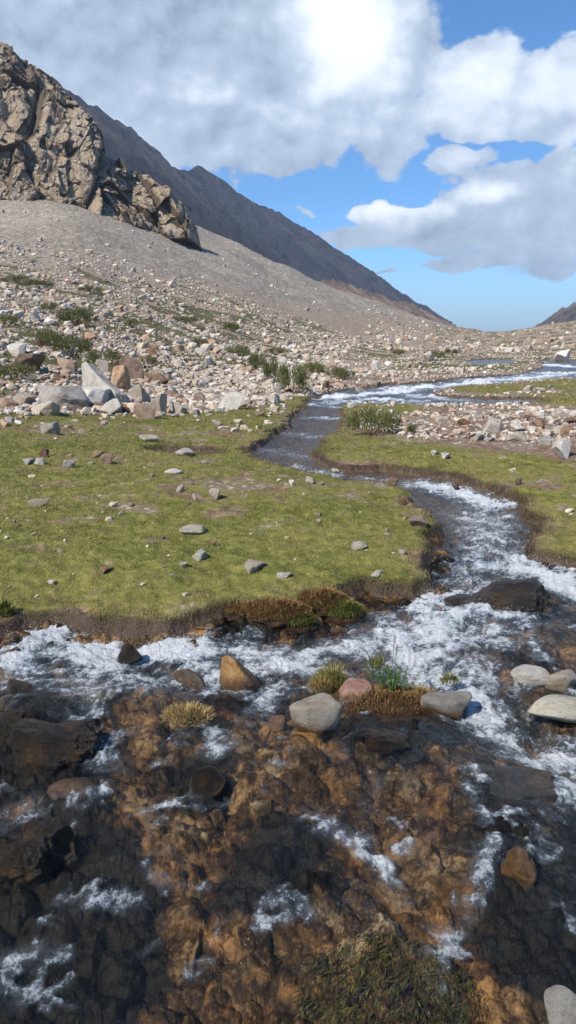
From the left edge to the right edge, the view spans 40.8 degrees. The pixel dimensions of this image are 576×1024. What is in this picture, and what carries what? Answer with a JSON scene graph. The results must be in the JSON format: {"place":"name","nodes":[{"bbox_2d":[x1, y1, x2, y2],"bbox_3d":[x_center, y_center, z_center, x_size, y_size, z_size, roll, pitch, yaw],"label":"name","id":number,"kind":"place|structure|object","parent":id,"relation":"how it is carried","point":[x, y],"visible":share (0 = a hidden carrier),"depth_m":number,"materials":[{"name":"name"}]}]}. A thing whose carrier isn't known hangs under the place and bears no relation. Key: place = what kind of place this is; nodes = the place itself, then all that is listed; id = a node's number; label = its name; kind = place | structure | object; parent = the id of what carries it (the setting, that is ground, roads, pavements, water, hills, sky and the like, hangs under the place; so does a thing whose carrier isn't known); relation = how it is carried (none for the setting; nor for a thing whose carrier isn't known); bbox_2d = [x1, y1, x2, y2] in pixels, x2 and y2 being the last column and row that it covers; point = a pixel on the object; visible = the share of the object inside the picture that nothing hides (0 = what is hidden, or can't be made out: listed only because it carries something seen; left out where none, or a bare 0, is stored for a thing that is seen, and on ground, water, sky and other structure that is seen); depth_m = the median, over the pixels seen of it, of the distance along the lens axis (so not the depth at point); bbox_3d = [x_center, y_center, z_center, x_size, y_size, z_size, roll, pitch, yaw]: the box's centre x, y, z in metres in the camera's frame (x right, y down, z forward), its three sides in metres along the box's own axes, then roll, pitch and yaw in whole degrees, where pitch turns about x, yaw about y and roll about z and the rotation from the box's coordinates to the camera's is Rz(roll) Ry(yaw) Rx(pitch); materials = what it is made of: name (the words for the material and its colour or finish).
{"place":"outdoors","nodes":[
{"label":"outdoors","id":0,"kind":"place"},
{"bbox_2d":[0,42,201,250],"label":"cliff","id":1,"kind":"structure","parent":0,"point":[52,148],"depth_m":242.05,"materials":[{"name":"stone"}]},
{"bbox_2d":[20,58,455,326],"bbox_3d":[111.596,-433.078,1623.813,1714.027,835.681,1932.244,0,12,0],"label":"mountain","id":2,"kind":"structure","parent":0,"point":[213,203],"depth_m":1538.26,"materials":[{"name":"stone"}]},
{"bbox_2d":[0,359,575,1023],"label":"streambed","id":3,"kind":"structure","parent":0,"point":[244,845],"depth_m":3.10,"materials":[{"name":"stone"}]},
{"bbox_2d":[0,703,39,745],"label":"rock","id":4,"kind":"object","parent":3,"relation":"on","point":[9,720],"visible":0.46,"depth_m":3.81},
{"bbox_2d":[6,679,37,697],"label":"rock","id":5,"kind":"object","parent":3,"relation":"on","point":[15,687],"visible":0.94,"depth_m":4.22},
{"bbox_2d":[0,816,87,891],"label":"rock","id":6,"kind":"object","parent":3,"relation":"on","point":[37,851],"visible":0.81,"depth_m":2.92,"materials":[{"name":"stone"}]},
{"bbox_2d":[7,718,102,776],"bbox_3d":[-1.115,1.168,3.711,0.417,0.332,0.296,0,12,0],"label":"rock","id":7,"kind":"object","parent":3,"relation":"on","point":[43,748],"visible":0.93,"depth_m":3.62,"materials":[{"name":"stone"}]},
{"bbox_2d":[47,777,97,801],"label":"rock","id":8,"kind":"object","parent":3,"relation":"on","point":[63,788],"visible":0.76,"depth_m":3.37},
{"bbox_2d":[117,643,142,664],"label":"rock","id":9,"kind":"object","parent":3,"relation":"on","point":[129,654],"visible":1,"depth_m":4.69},
{"bbox_2d":[159,700,216,726],"bbox_3d":[-0.501,0.984,3.839,0.324,0.085,0.264,0,12,0],"label":"grass tuft","id":10,"kind":"object","parent":3,"relation":"on","point":[186,710],"visible":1,"depth_m":3.83,"materials":[{"name":"yellow plant"}]},
{"bbox_2d":[188,765,230,798],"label":"rock","id":11,"kind":"object","parent":3,"relation":"on","point":[209,782],"visible":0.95,"depth_m":3.34,"materials":[{"name":"stone"}]},
{"bbox_2d":[219,655,260,702],"bbox_3d":[-0.275,0.934,4.322,0.245,0.277,0.143,2,12,8],"label":"rock","id":12,"kind":"object","parent":3,"relation":"on","point":[236,676],"visible":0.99,"depth_m":4.28,"materials":[{"name":"stone"}]},
{"bbox_2d":[268,714,285,732],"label":"rock","id":13,"kind":"object","parent":3,"relation":"on","point":[276,723],"visible":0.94,"depth_m":3.76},
{"bbox_2d":[290,693,341,736],"bbox_3d":[0.116,0.994,3.760,0.249,0.196,0.185,-6,14,-24],"label":"rock","id":14,"kind":"object","parent":3,"relation":"on","point":[319,714],"visible":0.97,"depth_m":3.69,"materials":[{"name":"stone"}]},
{"bbox_2d":[338,677,371,702],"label":"rock","id":15,"kind":"object","parent":3,"relation":"on","point":[351,686],"visible":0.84,"depth_m":4.21,"materials":[{"name":"stone"}]},
{"bbox_2d":[304,661,435,722],"bbox_3d":[0.449,0.994,4.204,0.768,0.255,0.403,3,13,14],"label":"moss clump","id":16,"kind":"object","parent":3,"relation":"on","point":[387,706],"visible":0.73,"depth_m":4.16,"materials":[{"name":"brown plant"}]},
{"bbox_2d":[366,635,421,692],"bbox_3d":[0.584,0.824,4.216,0.298,0.324,0.168,-4,13,-16],"label":"herb","id":17,"kind":"object","parent":16,"relation":"on","point":[389,678],"visible":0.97,"depth_m":4.22,"materials":[{"name":"green plant"}]},
{"bbox_2d":[361,652,387,671],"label":"grass tuft","id":18,"kind":"object","parent":3,"relation":"on","point":[374,661],"visible":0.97,"depth_m":4.48,"materials":[{"name":"green plant"}]},
{"bbox_2d":[365,728,408,753],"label":"rock","id":19,"kind":"object","parent":3,"relation":"on","point":[387,741],"visible":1,"depth_m":3.63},
{"bbox_2d":[288,930,487,1023],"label":"water weed","id":20,"kind":"object","parent":3,"relation":"on","point":[392,988],"visible":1,"depth_m":2.47,"materials":[{"name":"green plant"}]},
{"bbox_2d":[420,691,471,722],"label":"rock","id":21,"kind":"object","parent":3,"relation":"on","point":[451,706],"visible":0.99,"depth_m":4.04,"materials":[{"name":"stone"}]},
{"bbox_2d":[435,670,461,686],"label":"grass tuft","id":22,"kind":"object","parent":3,"relation":"on","point":[446,678],"visible":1,"depth_m":4.32,"materials":[{"name":"green plant"}]},
{"bbox_2d":[426,873,479,929],"bbox_3d":[0.603,1.395,2.804,0.199,0.159,0.133,5,13,22],"label":"rock","id":23,"kind":"object","parent":3,"relation":"on","point":[445,888],"visible":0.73,"depth_m":2.77,"materials":[{"name":"stone"}]},
{"bbox_2d":[443,594,474,607],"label":"rock","id":24,"kind":"object","parent":3,"relation":"on","point":[457,600],"visible":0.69,"depth_m":5.48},
{"bbox_2d":[453,764,557,813],"bbox_3d":[0.980,1.244,3.419,0.466,0.134,0.332,0,12,0],"label":"rock","id":25,"kind":"object","parent":3,"relation":"on","point":[528,790],"visible":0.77,"depth_m":3.37,"materials":[{"name":"stone"}]},
{"bbox_2d":[464,577,552,619],"bbox_3d":[1.562,0.641,5.540,0.690,0.317,0.381,0,12,0],"label":"rock","id":26,"kind":"object","parent":3,"relation":"on","point":[530,596],"visible":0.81,"depth_m":5.46,"materials":[{"name":"stone"}]},
{"bbox_2d":[500,845,536,890],"bbox_3d":[0.840,1.333,2.874,0.152,0.186,0.139,0,12,0],"label":"rock","id":27,"kind":"object","parent":3,"relation":"on","point":[518,864],"visible":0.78,"depth_m":2.83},
{"bbox_2d":[510,664,549,686],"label":"rock","id":28,"kind":"object","parent":3,"relation":"on","point":[532,675],"visible":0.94,"depth_m":4.41,"materials":[{"name":"stone"}]},
{"bbox_2d":[527,694,575,723],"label":"rock","id":29,"kind":"object","parent":3,"relation":"on","point":[561,708],"visible":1,"depth_m":4.00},
{"bbox_2d":[544,985,575,1023],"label":"rock","id":30,"kind":"object","parent":3,"relation":"on","point":[560,1003],"visible":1,"depth_m":2.35,"materials":[{"name":"stone"}]},
{"bbox_2d":[544,669,575,692],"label":"rock","id":31,"kind":"object","parent":3,"relation":"on","point":[562,681],"visible":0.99,"depth_m":4.39,"materials":[{"name":"stone"}]},
{"bbox_2d":[0,294,575,638],"bbox_3d":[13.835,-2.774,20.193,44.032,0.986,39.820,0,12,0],"label":"ground","id":32,"kind":"structure","parent":0,"point":[160,626],"depth_m":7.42,"materials":[{"name":"plant"}]},
{"bbox_2d":[0,398,18,406],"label":"boulder","id":33,"kind":"object","parent":32,"relation":"on","point":[7,402],"visible":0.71,"depth_m":16.80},
{"bbox_2d":[0,594,20,617],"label":"grass tuft","id":34,"kind":"object","parent":32,"relation":"on","point":[6,609],"visible":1,"depth_m":5.11,"materials":[{"name":"green plant"}]},
{"bbox_2d":[13,392,36,403],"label":"boulder","id":35,"kind":"object","parent":32,"relation":"on","point":[24,397],"visible":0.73,"depth_m":17.60,"materials":[{"name":"stone"}]},
{"bbox_2d":[27,498,48,506],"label":"stone","id":36,"kind":"object","parent":32,"relation":"on","point":[37,502],"visible":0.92,"depth_m":7.78,"materials":[{"name":"stone"}]},
{"bbox_2d":[39,448,48,457],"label":"stone","id":37,"kind":"object","parent":32,"relation":"on","point":[43,452],"visible":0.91,"depth_m":10.67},
{"bbox_2d":[32,401,60,415],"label":"boulder","id":38,"kind":"object","parent":32,"relation":"on","point":[50,408],"visible":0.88,"depth_m":15.52,"materials":[{"name":"stone"}]},
{"bbox_2d":[40,422,59,434],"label":"stone","id":39,"kind":"object","parent":32,"relation":"on","point":[53,428],"visible":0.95,"depth_m":12.92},
{"bbox_2d":[39,386,88,408],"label":"boulder","id":40,"kind":"object","parent":32,"relation":"on","point":[69,397],"visible":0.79,"depth_m":17.70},
{"bbox_2d":[62,460,75,467],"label":"stone","id":41,"kind":"object","parent":32,"relation":"on","point":[68,463],"visible":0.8,"depth_m":9.91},
{"bbox_2d":[81,387,109,403],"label":"boulder","id":42,"kind":"object","parent":32,"relation":"on","point":[97,395],"visible":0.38,"depth_m":18.28,"materials":[{"name":"stone"}]},
{"bbox_2d":[81,362,130,402],"bbox_3d":[-4.564,-3.019,19.221,1.282,1.407,0.743,6,14,26],"label":"boulder","id":43,"kind":"object","parent":32,"relation":"on","point":[93,375],"visible":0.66,"depth_m":19.07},
{"bbox_2d":[100,453,111,463],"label":"stone","id":44,"kind":"object","parent":32,"relation":"on","point":[105,458],"visible":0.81,"depth_m":10.30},
{"bbox_2d":[99,398,121,413],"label":"boulder","id":45,"kind":"object","parent":32,"relation":"on","point":[113,406],"visible":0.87,"depth_m":17.08,"materials":[{"name":"stone"}]},
{"bbox_2d":[110,365,130,389],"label":"boulder","id":46,"kind":"object","parent":32,"relation":"on","point":[120,377],"visible":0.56,"depth_m":24.45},
{"bbox_2d":[119,355,143,379],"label":"boulder","id":47,"kind":"object","parent":32,"relation":"on","point":[135,368],"visible":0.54,"depth_m":28.99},
{"bbox_2d":[128,384,150,402],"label":"boulder","id":48,"kind":"object","parent":32,"relation":"on","point":[137,391],"visible":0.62,"depth_m":19.90,"materials":[{"name":"stone"}]},
{"bbox_2d":[134,403,155,419],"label":"boulder","id":49,"kind":"object","parent":32,"relation":"on","point":[144,411],"visible":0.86,"depth_m":15.96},
{"bbox_2d":[139,435,157,441],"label":"stone","id":50,"kind":"object","parent":32,"relation":"on","point":[149,438],"visible":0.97,"depth_m":12.62,"materials":[{"name":"stone"}]},
{"bbox_2d":[145,373,168,383],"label":"boulder","id":51,"kind":"object","parent":32,"relation":"on","point":[157,377],"visible":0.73,"depth_m":28.25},
{"bbox_2d":[149,393,166,412],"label":"boulder","id":52,"kind":"object","parent":32,"relation":"on","point":[159,401],"visible":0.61,"depth_m":17.21,"materials":[{"name":"stone"}]},
{"bbox_2d":[172,403,187,413],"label":"boulder","id":53,"kind":"object","parent":32,"relation":"on","point":[179,408],"visible":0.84,"depth_m":17.44,"materials":[{"name":"stone"}]},
{"bbox_2d":[174,448,193,455],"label":"stone","id":54,"kind":"object","parent":32,"relation":"on","point":[186,451],"visible":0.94,"depth_m":11.26,"materials":[{"name":"stone"}]},
{"bbox_2d":[179,524,206,534],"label":"stone","id":55,"kind":"object","parent":32,"relation":"on","point":[194,529],"visible":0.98,"depth_m":6.78,"materials":[{"name":"stone"}]},
{"bbox_2d":[192,549,206,560],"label":"stone","id":56,"kind":"object","parent":32,"relation":"on","point":[200,554],"visible":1,"depth_m":6.12,"materials":[{"name":"stone"}]},
{"bbox_2d":[193,392,205,401],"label":"boulder","id":57,"kind":"object","parent":32,"relation":"on","point":[198,396],"visible":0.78,"depth_m":21.23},
{"bbox_2d":[209,488,219,499],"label":"stone","id":58,"kind":"object","parent":32,"relation":"on","point":[214,493],"visible":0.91,"depth_m":8.07,"materials":[{"name":"stone"}]},
{"bbox_2d":[217,391,244,409],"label":"boulder","id":59,"kind":"object","parent":32,"relation":"on","point":[232,400],"visible":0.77,"depth_m":18.15,"materials":[{"name":"stone"}]},
{"bbox_2d":[244,559,265,574],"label":"stone","id":60,"kind":"object","parent":32,"relation":"on","point":[251,566],"visible":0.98,"depth_m":5.82,"materials":[{"name":"stone"}]},
{"bbox_2d":[268,394,279,402],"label":"loose rock","id":61,"kind":"object","parent":32,"relation":"on","point":[275,397],"visible":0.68,"depth_m":20.56,"materials":[{"name":"stone"}]},
{"bbox_2d":[261,355,290,381],"bbox_3d":[-0.559,-5.746,30.768,1.272,1.369,1.110,-11,17,-42],"label":"shrub","id":62,"kind":"object","parent":32,"relation":"on","point":[269,369],"visible":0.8,"depth_m":30.66,"materials":[{"name":"green plant"}]},
{"bbox_2d":[277,572,291,578],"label":"stone","id":63,"kind":"object","parent":32,"relation":"on","point":[282,575],"visible":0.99,"depth_m":5.73,"materials":[{"name":"stone"}]},
{"bbox_2d":[271,361,313,393],"bbox_3d":[0.157,-4.093,23.890,1.326,1.152,0.817,7,14,30],"label":"shrub","id":64,"kind":"object","parent":32,"relation":"on","point":[285,379],"visible":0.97,"depth_m":23.75,"materials":[{"name":"green plant"}]},
{"bbox_2d":[224,585,366,633],"bbox_3d":[0.052,0.673,5.341,0.984,0.255,0.434,-4,13,-19],"label":"moss clump","id":65,"kind":"object","parent":32,"relation":"on","point":[335,606],"visible":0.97,"depth_m":5.29,"materials":[{"name":"brown plant"}]},
{"bbox_2d":[296,355,327,374],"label":"shrub","id":66,"kind":"object","parent":32,"relation":"on","point":[315,367],"visible":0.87,"depth_m":36.61,"materials":[{"name":"green plant"}]},
{"bbox_2d":[322,363,356,379],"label":"shrub","id":67,"kind":"object","parent":32,"relation":"on","point":[337,370],"visible":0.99,"depth_m":32.35,"materials":[{"name":"green plant"}]},
{"bbox_2d":[351,541,367,549],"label":"stone","id":68,"kind":"object","parent":32,"relation":"on","point":[357,545],"visible":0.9,"depth_m":6.34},
{"bbox_2d":[343,399,402,435],"bbox_3d":[1.450,-1.650,13.497,0.994,0.712,0.770,-8,15,-32],"label":"shrub","id":69,"kind":"object","parent":32,"relation":"on","point":[369,418],"visible":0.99,"depth_m":13.42,"materials":[{"name":"green plant"}]},
{"bbox_2d":[407,514,427,527],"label":"stone","id":70,"kind":"object","parent":32,"relation":"on","point":[417,520],"visible":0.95,"depth_m":7.02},
{"bbox_2d":[486,418,502,431],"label":"boulder","id":71,"kind":"object","parent":32,"relation":"on","point":[494,424],"visible":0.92,"depth_m":13.65,"materials":[{"name":"stone"}]},
{"bbox_2d":[510,423,524,430],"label":"loose rock","id":72,"kind":"object","parent":32,"relation":"on","point":[516,427],"visible":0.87,"depth_m":13.92,"materials":[{"name":"stone"}]},
{"bbox_2d":[511,431,525,440],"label":"loose rock","id":73,"kind":"object","parent":32,"relation":"on","point":[520,435],"visible":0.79,"depth_m":12.68,"materials":[{"name":"stone"}]},
{"bbox_2d":[532,419,545,427],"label":"rock","id":74,"kind":"object","parent":32,"relation":"on","point":[539,423],"visible":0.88,"depth_m":14.33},
{"bbox_2d":[539,435,551,444],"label":"loose rock","id":75,"kind":"object","parent":32,"relation":"on","point":[547,439],"visible":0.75,"depth_m":12.43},
{"bbox_2d":[551,438,571,458],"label":"boulder","id":76,"kind":"object","parent":32,"relation":"on","point":[560,448],"visible":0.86,"depth_m":10.69,"materials":[{"name":"stone"}]},
{"bbox_2d":[560,425,575,434],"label":"loose rock","id":77,"kind":"object","parent":32,"relation":"on","point":[564,430],"visible":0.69,"depth_m":13.39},
{"bbox_2d":[0,199,575,383],"bbox_3d":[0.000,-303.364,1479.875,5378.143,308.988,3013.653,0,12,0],"label":"hillside","id":78,"kind":"structure","parent":0,"point":[296,289],"depth_m":157.60,"materials":[{"name":"gravel"}]},
{"bbox_2d":[0,310,18,323],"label":"shrub","id":79,"kind":"object","parent":78,"relation":"on","point":[9,318],"visible":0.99,"depth_m":41.64,"materials":[{"name":"green plant"}]},
{"bbox_2d":[1,273,31,282],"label":"shrub","id":80,"kind":"object","parent":78,"relation":"on","point":[14,277],"visible":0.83,"depth_m":72.14,"materials":[{"name":"green plant"}]},
{"bbox_2d":[7,342,26,356],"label":"boulder","id":81,"kind":"object","parent":78,"relation":"on","point":[14,349],"visible":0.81,"depth_m":29.81,"materials":[{"name":"stone"}]},
{"bbox_2d":[0,358,37,377],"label":"shrub","id":82,"kind":"object","parent":78,"relation":"on","point":[3,369],"visible":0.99,"depth_m":24.37,"materials":[{"name":"green plant"}]},
{"bbox_2d":[14,353,45,370],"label":"boulder","id":83,"kind":"object","parent":78,"relation":"on","point":[35,359],"visible":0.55,"depth_m":26.64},
{"bbox_2d":[14,278,54,286],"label":"shrub","id":84,"kind":"object","parent":78,"relation":"on","point":[36,282],"visible":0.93,"depth_m":70.64,"materials":[{"name":"green plant"}]},
{"bbox_2d":[35,301,60,311],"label":"shrub","id":85,"kind":"object","parent":78,"relation":"on","point":[46,306],"visible":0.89,"depth_m":51.30,"materials":[{"name":"green plant"}]},
{"bbox_2d":[31,325,67,345],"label":"shrub","id":86,"kind":"object","parent":78,"relation":"on","point":[50,337],"visible":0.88,"depth_m":35.78,"materials":[{"name":"green plant"}]},
{"bbox_2d":[57,357,77,371],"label":"boulder","id":87,"kind":"object","parent":78,"relation":"on","point":[65,363],"visible":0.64,"depth_m":28.33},
{"bbox_2d":[50,328,93,356],"bbox_3d":[-9.333,-7.370,33.704,1.603,1.347,2.068,0,12,1],"label":"shrub","id":88,"kind":"object","parent":78,"relation":"on","point":[82,341],"visible":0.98,"depth_m":33.39,"materials":[{"name":"green plant"}]},
{"bbox_2d":[55,303,97,325],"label":"shrub","id":89,"kind":"object","parent":78,"relation":"on","point":[83,313],"visible":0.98,"depth_m":47.72,"materials":[{"name":"green plant"}]},
{"bbox_2d":[78,284,103,291],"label":"shrub","id":90,"kind":"object","parent":78,"relation":"on","point":[88,288],"visible":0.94,"depth_m":76.20,"materials":[{"name":"green plant"}]},
{"bbox_2d":[84,348,120,362],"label":"shrub","id":91,"kind":"object","parent":78,"relation":"on","point":[94,355],"visible":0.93,"depth_m":32.88,"materials":[{"name":"green plant"}]},
{"bbox_2d":[96,359,108,372],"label":"boulder","id":92,"kind":"object","parent":78,"relation":"on","point":[103,365],"visible":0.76,"depth_m":29.91,"materials":[{"name":"stone"}]},
{"bbox_2d":[123,316,139,327],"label":"shrub","id":93,"kind":"object","parent":78,"relation":"on","point":[130,322],"visible":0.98,"depth_m":56.38,"materials":[{"name":"green plant"}]},
{"bbox_2d":[140,351,157,365],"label":"shrub","id":94,"kind":"object","parent":78,"relation":"on","point":[153,360],"visible":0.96,"depth_m":36.09,"materials":[{"name":"green plant"}]},
{"bbox_2d":[173,312,198,322],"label":"shrub","id":95,"kind":"object","parent":78,"relation":"on","point":[185,319],"visible":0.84,"depth_m":78.27,"materials":[{"name":"green plant"}]},
{"bbox_2d":[189,336,208,346],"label":"shrub","id":96,"kind":"object","parent":78,"relation":"on","point":[200,340],"visible":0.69,"depth_m":56.30,"materials":[{"name":"green plant"}]},
{"bbox_2d":[220,321,239,330],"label":"shrub","id":97,"kind":"object","parent":78,"relation":"on","point":[232,326],"visible":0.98,"depth_m":84.82,"materials":[{"name":"green plant"}]},
{"bbox_2d":[225,341,251,356],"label":"shrub","id":98,"kind":"object","parent":78,"relation":"on","point":[240,349],"visible":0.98,"depth_m":54.35,"materials":[{"name":"green plant"}]},
{"bbox_2d":[247,351,265,367],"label":"shrub","id":99,"kind":"object","parent":78,"relation":"on","point":[252,359],"visible":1,"depth_m":45.60,"materials":[{"name":"green plant"}]},
{"bbox_2d":[264,347,288,354],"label":"shrub","id":100,"kind":"object","parent":78,"relation":"on","point":[272,350],"visible":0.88,"depth_m":66.42,"materials":[{"name":"green plant"}]},
{"bbox_2d":[0,198,575,597],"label":"rubble","id":101,"kind":"object","parent":78,"relation":"on","point":[216,385],"visible":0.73,"depth_m":48.88,"materials":[{"name":"stone"}]},
{"bbox_2d":[423,351,434,361],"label":"boulder","id":102,"kind":"object","parent":78,"relation":"on","point":[428,355],"visible":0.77,"depth_m":63.48,"materials":[{"name":"stone"}]},
{"bbox_2d":[554,349,570,361],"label":"boulder","id":103,"kind":"object","parent":78,"relation":"on","point":[562,356],"visible":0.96,"depth_m":64.00,"materials":[{"name":"stone"}]},
{"bbox_2d":[0,364,575,1002],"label":"water","id":104,"kind":"structure","parent":0,"point":[404,646],"depth_m":4.75,"materials":[{"name":"liquid"}]},
{"bbox_2d":[171,669,204,692],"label":"rock","id":105,"kind":"object","parent":104,"relation":"in","point":[189,679],"visible":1,"depth_m":4.41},
{"bbox_2d":[0,494,575,1015],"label":"water spray","id":106,"kind":"object","parent":104,"relation":"on","point":[362,644],"visible":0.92,"depth_m":4.90,"materials":[{"name":"white"}]},
{"bbox_2d":[0,0,575,331],"label":"sky","id":107,"kind":"structure","parent":0,"point":[431,144],"materials":[{"name":"blue"}]},
{"bbox_2d":[318,279,454,326],"bbox_3d":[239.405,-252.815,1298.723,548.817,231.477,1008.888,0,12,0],"label":"mountain","id":108,"kind":"structure","parent":0,"point":[412,308],"depth_m":1252.34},
{"bbox_2d":[534,302,575,326],"bbox_3d":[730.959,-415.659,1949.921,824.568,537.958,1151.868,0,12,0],"label":"mountain","id":109,"kind":"structure","parent":0,"point":[564,315],"depth_m":1904.08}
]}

